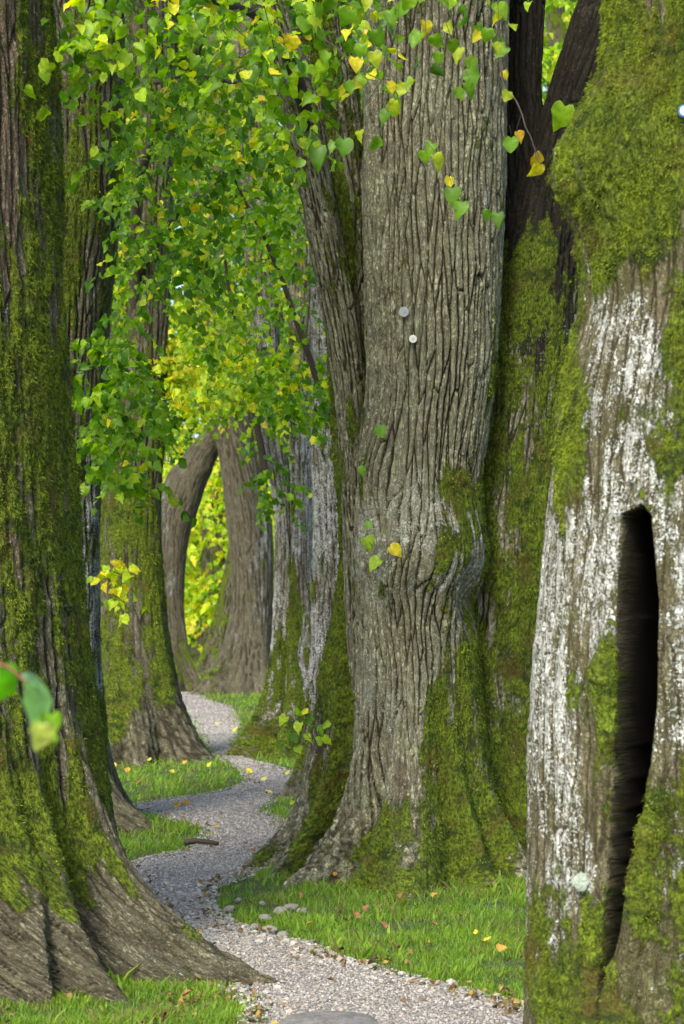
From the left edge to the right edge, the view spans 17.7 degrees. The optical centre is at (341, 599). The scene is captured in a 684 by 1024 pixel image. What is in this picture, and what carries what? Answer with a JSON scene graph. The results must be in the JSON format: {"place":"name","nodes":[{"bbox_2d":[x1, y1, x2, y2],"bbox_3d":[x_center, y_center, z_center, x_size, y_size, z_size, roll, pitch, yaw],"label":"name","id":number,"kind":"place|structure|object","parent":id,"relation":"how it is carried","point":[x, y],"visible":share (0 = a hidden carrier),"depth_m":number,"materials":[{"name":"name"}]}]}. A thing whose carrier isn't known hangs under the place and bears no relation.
{"place":"outdoors","nodes":[
{"label":"outdoors","id":0,"kind":"place"},
{"bbox_2d":[0,662,61,751],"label":"leafy twig","id":1,"kind":"object","parent":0,"point":[37,700],"visible":1,"depth_m":3.30,"materials":[{"name":"green plant"}]},
{"bbox_2d":[0,640,526,1023],"bbox_3d":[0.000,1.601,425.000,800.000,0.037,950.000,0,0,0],"label":"ground","id":2,"kind":"structure","parent":0,"point":[191,650],"depth_m":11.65,"materials":[{"name":"green plant"}]},
{"bbox_2d":[0,0,286,1008],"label":"linden tree","id":3,"kind":"object","parent":2,"relation":"on","point":[78,900],"visible":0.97,"depth_m":9.32,"materials":[{"name":"green plant"}]},
{"bbox_2d":[53,0,308,832],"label":"linden tree","id":4,"kind":"object","parent":2,"relation":"on","point":[96,152],"visible":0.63,"depth_m":13.99,"materials":[{"name":"green plant"}]},
{"bbox_2d":[182,989,191,995],"bbox_3d":[-0.608,1.538,8.626,0.042,0.018,0.037,-19,10,-6],"label":"fallen leaf","id":5,"kind":"object","parent":2,"relation":"on","point":[185,991],"visible":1,"depth_m":8.63,"materials":[{"name":"orange plant"}]},
{"bbox_2d":[100,0,310,765],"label":"linden tree","id":6,"kind":"object","parent":2,"relation":"on","point":[148,717],"visible":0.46,"depth_m":21.66,"materials":[{"name":"green plant"}]},
{"bbox_2d":[143,0,312,759],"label":"linden tree","id":7,"kind":"object","parent":2,"relation":"on","point":[286,685],"visible":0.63,"depth_m":22.49,"materials":[{"name":"green plant"}]},
{"bbox_2d":[223,905,234,912],"bbox_3d":[-0.582,1.586,11.284,0.068,0.039,0.056,-10,13,-10],"label":"stone","id":8,"kind":"object","parent":2,"relation":"on","point":[231,908],"visible":0.99,"depth_m":11.27,"materials":[{"name":"grey stone"}]},
{"bbox_2d":[103,3,364,640],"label":"linden tree","id":9,"kind":"object","parent":2,"relation":"on","point":[125,310],"visible":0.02,"depth_m":66.99,"materials":[{"name":"green plant"}]},
{"bbox_2d":[106,0,363,694],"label":"linden tree","id":10,"kind":"object","parent":2,"relation":"on","point":[239,666],"visible":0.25,"depth_m":37.20,"materials":[{"name":"brown plant"}]},
{"bbox_2d":[107,7,364,691],"bbox_3d":[-1.672,-4.322,32.289,5.491,11.851,13.511,0,0,0],"label":"linden tree","id":11,"kind":"object","parent":2,"relation":"on","point":[187,485],"visible":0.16,"depth_m":38.20,"materials":[{"name":"brown plant"}]},
{"bbox_2d":[162,3,312,661],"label":"linden tree","id":12,"kind":"object","parent":2,"relation":"on","point":[201,593],"visible":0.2,"depth_m":56.44,"materials":[{"name":"green plant"}]},
{"bbox_2d":[163,318,312,676],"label":"linden tree","id":13,"kind":"object","parent":2,"relation":"on","point":[206,661],"visible":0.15,"depth_m":45.79,"materials":[{"name":"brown plant"}]},
{"bbox_2d":[241,937,253,941],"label":"stone","id":14,"kind":"object","parent":2,"relation":"on","point":[249,939],"visible":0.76,"depth_m":10.17,"materials":[{"name":"grey stone"}]},
{"bbox_2d":[249,923,257,929],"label":"stone","id":15,"kind":"object","parent":2,"relation":"on","point":[254,924],"visible":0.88,"depth_m":10.65,"materials":[{"name":"grey stone"}]},
{"bbox_2d":[0,717,521,1023],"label":"leaf litter","id":16,"kind":"object","parent":2,"relation":"on","point":[505,1002],"visible":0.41,"depth_m":9.41,"materials":[{"name":"brown plant"}]},
{"bbox_2d":[258,901,265,905],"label":"stone","id":17,"kind":"object","parent":2,"relation":"on","point":[261,903],"visible":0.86,"depth_m":11.51,"materials":[{"name":"grey stone"}]},
{"bbox_2d":[259,914,273,921],"bbox_3d":[-0.378,1.582,10.946,0.076,0.039,0.061,0,0,15],"label":"stone","id":18,"kind":"object","parent":2,"relation":"on","point":[264,916],"visible":0.66,"depth_m":10.93,"materials":[{"name":"grey stone"}]},
{"bbox_2d":[262,925,277,932],"bbox_3d":[-0.346,1.579,10.542,0.080,0.045,0.066,14,4,9],"label":"stone","id":19,"kind":"object","parent":2,"relation":"on","point":[274,929],"visible":0.7,"depth_m":10.52,"materials":[{"name":"grey stone"}]},
{"bbox_2d":[194,0,351,798],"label":"linden tree","id":20,"kind":"object","parent":2,"relation":"on","point":[326,556],"visible":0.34,"depth_m":16.61,"materials":[{"name":"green plant"}]},
{"bbox_2d":[272,906,287,915],"bbox_3d":[-0.313,1.581,11.175,0.077,0.050,0.063,0,0,29],"label":"stone","id":21,"kind":"object","parent":2,"relation":"on","point":[279,908],"visible":0.75,"depth_m":11.16,"materials":[{"name":"grey stone"}]},
{"bbox_2d":[277,931,289,936],"bbox_3d":[-0.278,1.585,10.413,0.058,0.036,0.053,0,0,6],"label":"stone","id":22,"kind":"object","parent":2,"relation":"on","point":[285,933],"visible":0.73,"depth_m":10.40,"materials":[{"name":"grey stone"}]},
{"bbox_2d":[284,903,298,910],"bbox_3d":[-0.263,1.584,11.336,0.084,0.044,0.063,-6,-6,-15],"label":"stone","id":23,"kind":"object","parent":2,"relation":"on","point":[291,906],"visible":0.75,"depth_m":11.32,"materials":[{"name":"grey stone"}]},
{"bbox_2d":[296,907,306,913],"bbox_3d":[-0.205,1.584,11.229,0.067,0.034,0.050,4,13,-33],"label":"stone","id":24,"kind":"object","parent":2,"relation":"on","point":[304,910],"visible":0.76,"depth_m":11.21,"materials":[{"name":"grey stone"}]},
{"bbox_2d":[23,0,601,900],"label":"linden tree","id":25,"kind":"object","parent":2,"relation":"on","point":[441,236],"visible":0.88,"depth_m":12.67,"materials":[{"name":"grey plant"}]},
{"bbox_2d":[276,707,331,789],"bbox_3d":[-0.164,0.836,12.269,0.320,0.490,0.371,0,0,-23],"label":"sapling","id":26,"kind":"object","parent":25,"relation":"on","point":[298,728],"visible":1,"depth_m":12.28,"materials":[{"name":"green plant"}]},
{"bbox_2d":[102,0,546,639],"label":"woodland","id":27,"kind":"object","parent":2,"relation":"on","point":[176,300],"visible":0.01,"depth_m":87.86,"materials":[{"name":"green plant"}]},
{"bbox_2d":[279,1011,378,1023],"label":"rock","id":28,"kind":"object","parent":2,"relation":"on","point":[331,1017],"visible":1,"depth_m":8.22,"materials":[{"name":"grey stone"}]},
{"bbox_2d":[354,911,359,917],"bbox_3d":[0.071,1.547,10.825,0.036,0.018,0.042,4,36,-17],"label":"fallen leaf","id":29,"kind":"object","parent":2,"relation":"on","point":[356,914],"visible":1,"depth_m":10.82,"materials":[{"name":"orange plant"}]},
{"bbox_2d":[379,921,387,927],"bbox_3d":[0.194,1.535,10.410,0.046,0.019,0.039,37,26,22],"label":"fallen leaf","id":30,"kind":"object","parent":2,"relation":"on","point":[384,924],"visible":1,"depth_m":10.42,"materials":[{"name":"orange plant"}]},
{"bbox_2d":[496,943,506,951],"bbox_3d":[0.706,1.534,9.719,0.050,0.024,0.054,17,24,24],"label":"fallen leaf","id":31,"kind":"object","parent":2,"relation":"on","point":[500,947],"visible":1,"depth_m":9.72,"materials":[{"name":"yellow plant"}]},
{"bbox_2d":[541,0,577,104],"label":"linden tree","id":32,"kind":"object","parent":2,"relation":"on","point":[558,14],"visible":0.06,"depth_m":44.60,"materials":[{"name":"green plant"}]},
{"bbox_2d":[521,0,683,1023],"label":"linden tree","id":33,"kind":"object","parent":2,"relation":"on","point":[604,941],"visible":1,"depth_m":6.97,"materials":[{"name":"green plant"}]},
{"bbox_2d":[130,692,523,1023],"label":"path","id":34,"kind":"structure","parent":0,"point":[270,965],"depth_m":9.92,"materials":[{"name":"grey gravel"}]},
{"bbox_2d":[182,799,190,803],"bbox_3d":[-1.220,1.569,17.076,0.085,0.037,0.078,40,30,25],"label":"fallen leaf","id":35,"kind":"object","parent":34,"relation":"on","point":[185,801],"visible":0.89,"depth_m":17.09,"materials":[{"name":"plant"}]},
{"bbox_2d":[184,838,218,845],"bbox_3d":[-0.915,1.575,14.318,0.240,0.054,0.043,0,0,21],"label":"stick","id":36,"kind":"object","parent":34,"relation":"on","point":[197,840],"visible":1,"depth_m":14.31,"materials":[{"name":"brown wood"}]},
{"bbox_2d":[216,919,227,924],"bbox_3d":[-0.588,1.587,10.780,0.060,0.042,0.080,8,-18,-6],"label":"stone","id":37,"kind":"object","parent":34,"relation":"on","point":[220,921],"visible":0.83,"depth_m":10.75,"materials":[{"name":"grey stone"}]},
{"bbox_2d":[165,15,546,568],"label":"sky","id":38,"kind":"structure","parent":0,"point":[544,89],"materials":[{"name":"white"}]}
]}

